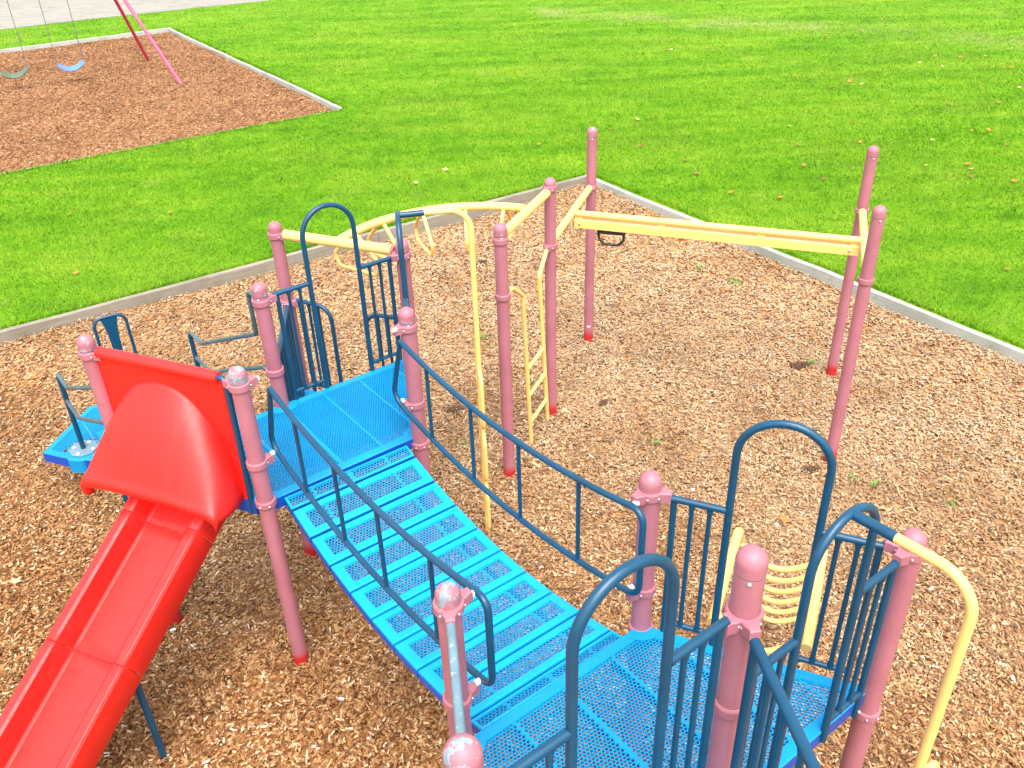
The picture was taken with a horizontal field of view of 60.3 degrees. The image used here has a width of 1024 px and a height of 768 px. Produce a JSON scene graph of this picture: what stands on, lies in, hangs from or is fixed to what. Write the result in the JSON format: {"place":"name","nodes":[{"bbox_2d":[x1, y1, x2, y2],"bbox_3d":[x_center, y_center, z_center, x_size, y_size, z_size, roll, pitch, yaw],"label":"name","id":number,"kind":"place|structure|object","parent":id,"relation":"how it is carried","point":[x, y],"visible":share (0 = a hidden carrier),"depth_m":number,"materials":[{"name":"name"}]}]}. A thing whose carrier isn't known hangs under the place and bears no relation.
{"place":"outdoors","nodes":[
{"label":"outdoors","id":0,"kind":"place"},
{"bbox_2d":[0,0,269,29],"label":"gravel yard","id":1,"kind":"structure","parent":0,"point":[25,13],"depth_m":26.62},
{"bbox_2d":[0,0,1023,349],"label":"lawn","id":2,"kind":"structure","parent":0,"point":[554,42],"depth_m":14.18,"materials":[{"name":"green plant"}]},
{"bbox_2d":[0,28,168,52],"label":"timber edging","id":3,"kind":"object","parent":2,"relation":"on","point":[85,40],"visible":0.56,"depth_m":22.16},
{"bbox_2d":[0,33,331,172],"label":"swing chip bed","id":4,"kind":"object","parent":2,"relation":"on","point":[167,119],"visible":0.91,"depth_m":16.78,"materials":[{"name":"brown wood"}]},
{"bbox_2d":[114,0,181,83],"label":"swing set","id":5,"kind":"object","parent":4,"relation":"on","point":[142,26],"visible":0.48,"depth_m":17.95,"materials":[{"name":"pink paint"}]},
{"bbox_2d":[0,1,27,78],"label":"swing","id":6,"kind":"object","parent":5,"relation":"hanging from","point":[23,71],"visible":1,"depth_m":17.78,"materials":[{"name":"metal"}]},
{"bbox_2d":[38,0,83,70],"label":"swing","id":7,"kind":"object","parent":5,"relation":"hanging from","point":[80,64],"visible":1,"depth_m":18.15,"materials":[{"name":"metal"}]},
{"bbox_2d":[0,32,330,172],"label":"wood chips","id":8,"kind":"object","parent":4,"relation":"on","point":[87,74],"visible":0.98,"depth_m":17.09,"materials":[{"name":"brown wood"}]},
{"bbox_2d":[3,109,337,173],"bbox_3d":[-12.297,-1.237,10.582,22.460,0.253,0.035,-21,37,-28],"label":"timber edging","id":9,"kind":"object","parent":2,"relation":"on","point":[160,143],"visible":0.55,"depth_m":14.24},
{"bbox_2d":[0,231,378,344],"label":"timber edging","id":10,"kind":"object","parent":2,"relation":"on","point":[221,278],"visible":0.59,"depth_m":9.56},
{"bbox_2d":[168,28,266,77],"bbox_3d":[-7.062,-7.789,20.813,0.066,0.284,6.910,-21,37,-28],"label":"timber edging","id":11,"kind":"object","parent":2,"relation":"on","point":[224,55],"visible":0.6,"depth_m":20.33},
{"bbox_2d":[266,73,342,109],"bbox_3d":[-4.066,-5.581,17.097,0.065,0.280,3.590,-21,37,-28],"label":"timber edging","id":12,"kind":"object","parent":2,"relation":"on","point":[314,97],"visible":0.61,"depth_m":16.91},
{"bbox_2d":[377,175,585,242],"bbox_3d":[-0.282,-2.282,11.588,3.300,0.270,0.065,-21,37,-28],"label":"timber edging","id":13,"kind":"object","parent":2,"relation":"on","point":[437,221],"visible":0.42,"depth_m":11.38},
{"bbox_2d":[586,174,750,250],"bbox_3d":[1.899,-2.168,11.290,0.066,0.264,3.050,-21,37,-28],"label":"timber edging","id":14,"kind":"object","parent":2,"relation":"on","point":[664,211],"visible":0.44,"depth_m":11.35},
{"bbox_2d":[750,245,1023,364],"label":"timber edging","id":15,"kind":"object","parent":2,"relation":"on","point":[908,310],"visible":0.56,"depth_m":8.73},
{"bbox_2d":[0,183,1023,767],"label":"wood chip bed","id":16,"kind":"object","parent":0,"point":[774,291],"visible":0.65,"depth_m":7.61,"materials":[{"name":"brown wood"}]},
{"bbox_2d":[9,577,21,583],"bbox_3d":[-3.351,1.322,5.945,0.086,0.017,0.084,23,27,25],"label":"fallen leaf","id":17,"kind":"object","parent":16,"relation":"on","point":[14,581],"visible":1,"depth_m":5.95,"materials":[{"name":"beige plant"}]},
{"bbox_2d":[0,346,258,767],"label":"slide","id":18,"kind":"object","parent":16,"relation":"on","point":[169,453],"visible":1,"depth_m":4.50,"materials":[{"name":"red plastic"}]},
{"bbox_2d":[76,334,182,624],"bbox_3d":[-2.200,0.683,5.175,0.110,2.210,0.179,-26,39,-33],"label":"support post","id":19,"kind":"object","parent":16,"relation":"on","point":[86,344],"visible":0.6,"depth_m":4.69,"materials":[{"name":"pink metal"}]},
{"bbox_2d":[42,405,259,513],"bbox_3d":[-2.678,0.461,6.725,1.485,0.880,1.780,-23,38,-30],"label":"transfer step","id":20,"kind":"object","parent":16,"relation":"on","point":[53,452],"visible":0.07,"depth_m":6.72,"materials":[{"name":"blue plastic"}]},
{"bbox_2d":[56,373,102,456],"bbox_3d":[-2.780,0.134,5.711,0.194,1.590,1.769,-23,38,-30],"label":"handrail","id":21,"kind":"object","parent":20,"relation":"on","point":[82,448],"visible":0.74,"depth_m":6.46,"materials":[{"name":"blue metal"}]},
{"bbox_2d":[92,313,137,353],"bbox_3d":[-3.032,-0.150,6.868,0.255,0.868,0.024,-19,36,-26],"label":"grab loop","id":22,"kind":"object","parent":20,"relation":"on","point":[109,323],"visible":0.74,"depth_m":6.70,"materials":[{"name":"blue metal"}]},
{"bbox_2d":[188,290,265,372],"bbox_3d":[-2.015,-0.196,6.201,0.194,1.590,1.769,-23,38,-30],"label":"handrail","id":23,"kind":"object","parent":20,"relation":"on","point":[198,361],"visible":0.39,"depth_m":5.93,"materials":[{"name":"blue metal"}]},
{"bbox_2d":[222,366,308,665],"bbox_3d":[-1.310,0.853,4.851,0.172,2.210,0.126,-2,32,0],"label":"support post","id":24,"kind":"object","parent":16,"relation":"on","point":[238,383],"visible":0.98,"depth_m":4.65,"materials":[{"name":"pink metal"}]},
{"bbox_2d":[238,359,412,509],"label":"deck","id":25,"kind":"structure","parent":24,"relation":"attached to","point":[310,414],"depth_m":5.29,"materials":[{"name":"blue metal"}]},
{"bbox_2d":[284,445,621,733],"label":"plank bridge","id":26,"kind":"structure","parent":25,"relation":"attached to","point":[425,667],"depth_m":4.36,"materials":[{"name":"metal"}]},
{"bbox_2d":[257,376,495,686],"bbox_3d":[-0.674,0.595,3.861,0.048,0.594,2.001,-23,37,-30],"label":"bridge rail","id":27,"kind":"object","parent":24,"relation":"attached to","point":[478,593],"visible":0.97,"depth_m":3.78,"materials":[{"name":"blue metal"}]},
{"bbox_2d":[251,282,316,556],"bbox_3d":[-1.427,0.344,5.678,0.150,2.210,0.147,-2,32,0],"label":"support post","id":28,"kind":"object","parent":16,"relation":"on","point":[262,300],"visible":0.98,"depth_m":5.26,"materials":[{"name":"pink metal"}]},
{"bbox_2d":[272,202,401,399],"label":"arch gate","id":29,"kind":"structure","parent":28,"relation":"attached to","point":[309,283],"depth_m":5.47,"materials":[{"name":"metal"}]},
{"bbox_2d":[300,389,404,466],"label":"deck","id":30,"kind":"structure","parent":28,"relation":"attached to","point":[308,392],"depth_m":6.19,"materials":[{"name":"blue metal"}]},
{"bbox_2d":[278,305,304,419],"bbox_3d":[-1.502,-0.018,5.996,0.033,0.774,0.826,-5,32,-6],"label":"barrier","id":31,"kind":"object","parent":30,"relation":"on","point":[292,349],"visible":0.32,"depth_m":6.07,"materials":[{"name":"blue metal"}]},
{"bbox_2d":[267,221,322,469],"bbox_3d":[-1.553,-0.142,6.468,0.120,2.210,0.142,-23,38,-30],"label":"support post","id":32,"kind":"object","parent":16,"relation":"on","point":[274,234],"visible":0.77,"depth_m":6.05,"materials":[{"name":"pink metal"}]},
{"bbox_2d":[281,230,394,254],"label":"overhead beam","id":33,"kind":"structure","parent":32,"relation":"attached to","point":[347,243],"depth_m":5.74,"materials":[{"name":"yellow metal"}]},
{"bbox_2d":[295,298,402,399],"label":"quarter arch gate","id":34,"kind":"structure","parent":32,"relation":"attached to","point":[319,306],"depth_m":6.22,"materials":[{"name":"blue metal"}]},
{"bbox_2d":[389,239,432,494],"bbox_3d":[-0.686,0.033,6.137,0.145,2.210,0.147,-2,32,0],"label":"support post","id":35,"kind":"object","parent":16,"relation":"on","point":[395,256],"visible":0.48,"depth_m":5.67,"materials":[{"name":"pink metal"}]},
{"bbox_2d":[392,307,439,579],"bbox_3d":[-0.543,0.525,5.338,0.115,2.210,0.173,11,34,20],"label":"support post","id":36,"kind":"object","parent":16,"relation":"on","point":[406,326],"visible":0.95,"depth_m":4.99,"materials":[{"name":"pink metal"}]},
{"bbox_2d":[395,210,423,306],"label":"arch gate","id":37,"kind":"structure","parent":36,"relation":"attached to","point":[399,215],"depth_m":4.97,"materials":[{"name":"metal"}]},
{"bbox_2d":[432,581,479,737],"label":"support post","id":38,"kind":"object","parent":16,"relation":"on","point":[451,601],"visible":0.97,"depth_m":3.07,"materials":[{"name":"pink metal"}]},
{"bbox_2d":[447,405,464,412],"bbox_3d":[-0.492,0.211,7.665,0.164,0.021,0.105,-11,33,-15],"label":"soil clump","id":39,"kind":"object","parent":16,"relation":"on","point":[453,407],"visible":1,"depth_m":7.66,"materials":[{"name":"brown soil"}]},
{"bbox_2d":[424,208,490,532],"bbox_3d":[-0.325,0.093,5.678,0.277,2.573,0.327,-5,32,-6],"label":"climbing pole","id":40,"kind":"object","parent":16,"relation":"on","point":[480,388],"visible":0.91,"depth_m":5.48,"materials":[{"name":"yellow metal"}]},
{"bbox_2d":[442,733,483,767],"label":"support post","id":41,"kind":"object","parent":16,"relation":"on","point":[462,750],"visible":1,"depth_m":1.91,"materials":[{"name":"pink metal"}]},
{"bbox_2d":[492,223,514,477],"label":"support post","id":42,"kind":"object","parent":16,"relation":"on","point":[500,242],"visible":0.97,"depth_m":6.17,"materials":[{"name":"pink metal"}]},
{"bbox_2d":[506,190,550,235],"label":"overhead beam","id":43,"kind":"structure","parent":42,"relation":"attached to","point":[526,212],"depth_m":6.13,"materials":[{"name":"yellow metal"}]},
{"bbox_2d":[334,202,525,276],"bbox_3d":[-0.603,-1.071,6.220,1.375,0.320,0.553,-13,34,-18],"label":"overhead loop ladder","id":44,"kind":"object","parent":43,"relation":"hanging from","point":[383,221],"visible":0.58,"depth_m":6.19,"materials":[{"name":"yellow metal"}]},
{"bbox_2d":[509,249,549,442],"bbox_3d":[0.141,-0.150,6.835,0.034,1.641,0.810,11,34,20],"label":"rung ladder","id":45,"kind":"object","parent":42,"relation":"attached to","point":[529,392],"visible":0.94,"depth_m":6.89,"materials":[{"name":"yellow metal"}]},
{"bbox_2d":[542,177,557,415],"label":"support post","id":46,"kind":"object","parent":16,"relation":"on","point":[550,243],"visible":0.96,"depth_m":6.93,"materials":[{"name":"pink metal"}]},
{"bbox_2d":[584,127,597,341],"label":"support post","id":47,"kind":"object","parent":16,"relation":"on","point":[592,132],"visible":0.89,"depth_m":8.10,"materials":[{"name":"pink metal"}]},
{"bbox_2d":[556,185,592,240],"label":"overhead beam","id":48,"kind":"structure","parent":47,"relation":"attached to","point":[570,214],"depth_m":7.26,"materials":[{"name":"yellow metal"}]},
{"bbox_2d":[574,210,861,255],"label":"track beam","id":49,"kind":"structure","parent":48,"relation":"attached to","point":[761,236],"depth_m":6.96,"materials":[{"name":"yellow metal"}]},
{"bbox_2d":[597,230,625,246],"bbox_3d":[0.822,-1.205,7.314,0.235,0.128,0.030,9,33,17],"label":"trolley handle","id":50,"kind":"object","parent":49,"relation":"hanging from","point":[622,234],"visible":1,"depth_m":7.29,"materials":[{"name":"black metal"}]},
{"bbox_2d":[599,399,607,405],"bbox_3d":[0.796,0.159,7.673,0.073,0.015,0.115,17,36,27],"label":"soil clump","id":51,"kind":"object","parent":16,"relation":"on","point":[602,402],"visible":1,"depth_m":7.67,"materials":[{"name":"brown soil"}]},
{"bbox_2d":[622,470,672,767],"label":"support post","id":52,"kind":"object","parent":16,"relation":"on","point":[651,493],"visible":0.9,"depth_m":3.65,"materials":[{"name":"pink metal"}]},
{"bbox_2d":[391,327,646,595],"bbox_3d":[-0.066,0.339,4.239,0.048,0.594,2.001,-23,37,-30],"label":"bridge rail","id":53,"kind":"object","parent":52,"relation":"attached to","point":[631,589],"visible":0.97,"depth_m":4.14,"materials":[{"name":"blue metal"}]},
{"bbox_2d":[659,420,884,692],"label":"arch gate","id":54,"kind":"structure","parent":52,"relation":"attached to","point":[819,440],"depth_m":3.43,"materials":[{"name":"metal"}]},
{"bbox_2d":[727,277,741,283],"bbox_3d":[2.425,-1.125,9.599,0.157,0.030,0.164,-8,32,-10],"label":"weed tuft","id":55,"kind":"object","parent":16,"relation":"on","point":[731,282],"visible":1,"depth_m":9.59,"materials":[{"name":"green plant"}]},
{"bbox_2d":[706,544,768,767],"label":"support post","id":56,"kind":"object","parent":16,"relation":"on","point":[743,610],"visible":0.85,"depth_m":2.54,"materials":[{"name":"pink metal"}]},
{"bbox_2d":[508,553,730,767],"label":"arch gate","id":57,"kind":"structure","parent":56,"relation":"attached to","point":[670,656],"depth_m":2.28,"materials":[{"name":"metal"}]},
{"bbox_2d":[474,627,864,767],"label":"deck","id":58,"kind":"structure","parent":56,"relation":"attached to","point":[649,639],"depth_m":3.52,"materials":[{"name":"blue metal"}]},
{"bbox_2d":[446,623,465,733],"bbox_3d":[-0.144,1.335,2.823,0.033,0.784,0.826,-5,32,-5],"label":"barrier","id":59,"kind":"object","parent":58,"relation":"on","point":[457,697],"visible":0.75,"depth_m":2.75,"materials":[{"name":"metal"}]},
{"bbox_2d":[730,638,820,767],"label":"barrier","id":60,"kind":"object","parent":56,"relation":"attached to","point":[806,755],"visible":0.97,"depth_m":2.39,"materials":[{"name":"blue metal"}]},
{"bbox_2d":[740,502,899,767],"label":"arch gate","id":61,"kind":"structure","parent":56,"relation":"attached to","point":[863,586],"depth_m":3.05,"materials":[{"name":"metal"}]},
{"bbox_2d":[707,527,827,654],"bbox_3d":[1.355,1.282,4.696,0.441,1.454,1.532,11,34,20],"label":"curved climbing ladder","id":62,"kind":"object","parent":16,"relation":"on","point":[737,543],"visible":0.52,"depth_m":4.19,"materials":[{"name":"yellow paint"}]},
{"bbox_2d":[779,514,789,521],"bbox_3d":[1.922,0.951,6.252,0.084,0.017,0.086,-9,36,-33],"label":"fallen leaf","id":63,"kind":"object","parent":16,"relation":"on","point":[784,519],"visible":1,"depth_m":6.25,"materials":[{"name":"orange plant"}]},
{"bbox_2d":[790,361,810,368],"bbox_3d":[2.656,-0.181,8.124,0.197,0.025,0.125,-8,32,-10],"label":"soil clump","id":64,"kind":"object","parent":16,"relation":"on","point":[797,364],"visible":1,"depth_m":8.11,"materials":[{"name":"brown soil"}]},
{"bbox_2d":[804,465,820,471],"bbox_3d":[2.324,0.649,6.831,0.131,0.017,0.084,-5,32,-5],"label":"soil clump","id":65,"kind":"object","parent":16,"relation":"on","point":[810,468],"visible":1,"depth_m":6.82,"materials":[{"name":"brown soil"}]},
{"bbox_2d":[826,145,878,376],"bbox_3d":[2.872,-0.922,7.479,0.111,2.210,0.146,-2,32,0],"label":"support post","id":66,"kind":"object","parent":16,"relation":"on","point":[872,154],"visible":0.92,"depth_m":7.45,"materials":[{"name":"pink metal"}]},
{"bbox_2d":[859,209,867,266],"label":"overhead beam","id":67,"kind":"structure","parent":66,"relation":"attached to","point":[863,228],"depth_m":6.74,"materials":[{"name":"yellow metal"}]},
{"bbox_2d":[824,205,886,463],"bbox_3d":[2.468,-0.251,6.421,0.111,2.210,0.146,-2,32,0],"label":"support post","id":68,"kind":"object","parent":16,"relation":"on","point":[865,279],"visible":0.98,"depth_m":6.25,"materials":[{"name":"pink metal"}]},
{"bbox_2d":[868,479,879,486],"bbox_3d":[2.708,0.736,6.588,0.097,0.029,0.070,-15,34,-20],"label":"weed tuft","id":69,"kind":"object","parent":16,"relation":"on","point":[875,483],"visible":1,"depth_m":6.59,"materials":[{"name":"green plant"}]},
{"bbox_2d":[839,528,928,767],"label":"support post","id":70,"kind":"object","parent":16,"relation":"on","point":[861,727],"visible":0.72,"depth_m":3.40,"materials":[{"name":"pink metal"}]},
{"bbox_2d":[893,533,978,767],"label":"climbing pole","id":71,"kind":"object","parent":16,"relation":"on","point":[960,581],"visible":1,"depth_m":2.56,"materials":[{"name":"yellow metal"}]}
]}

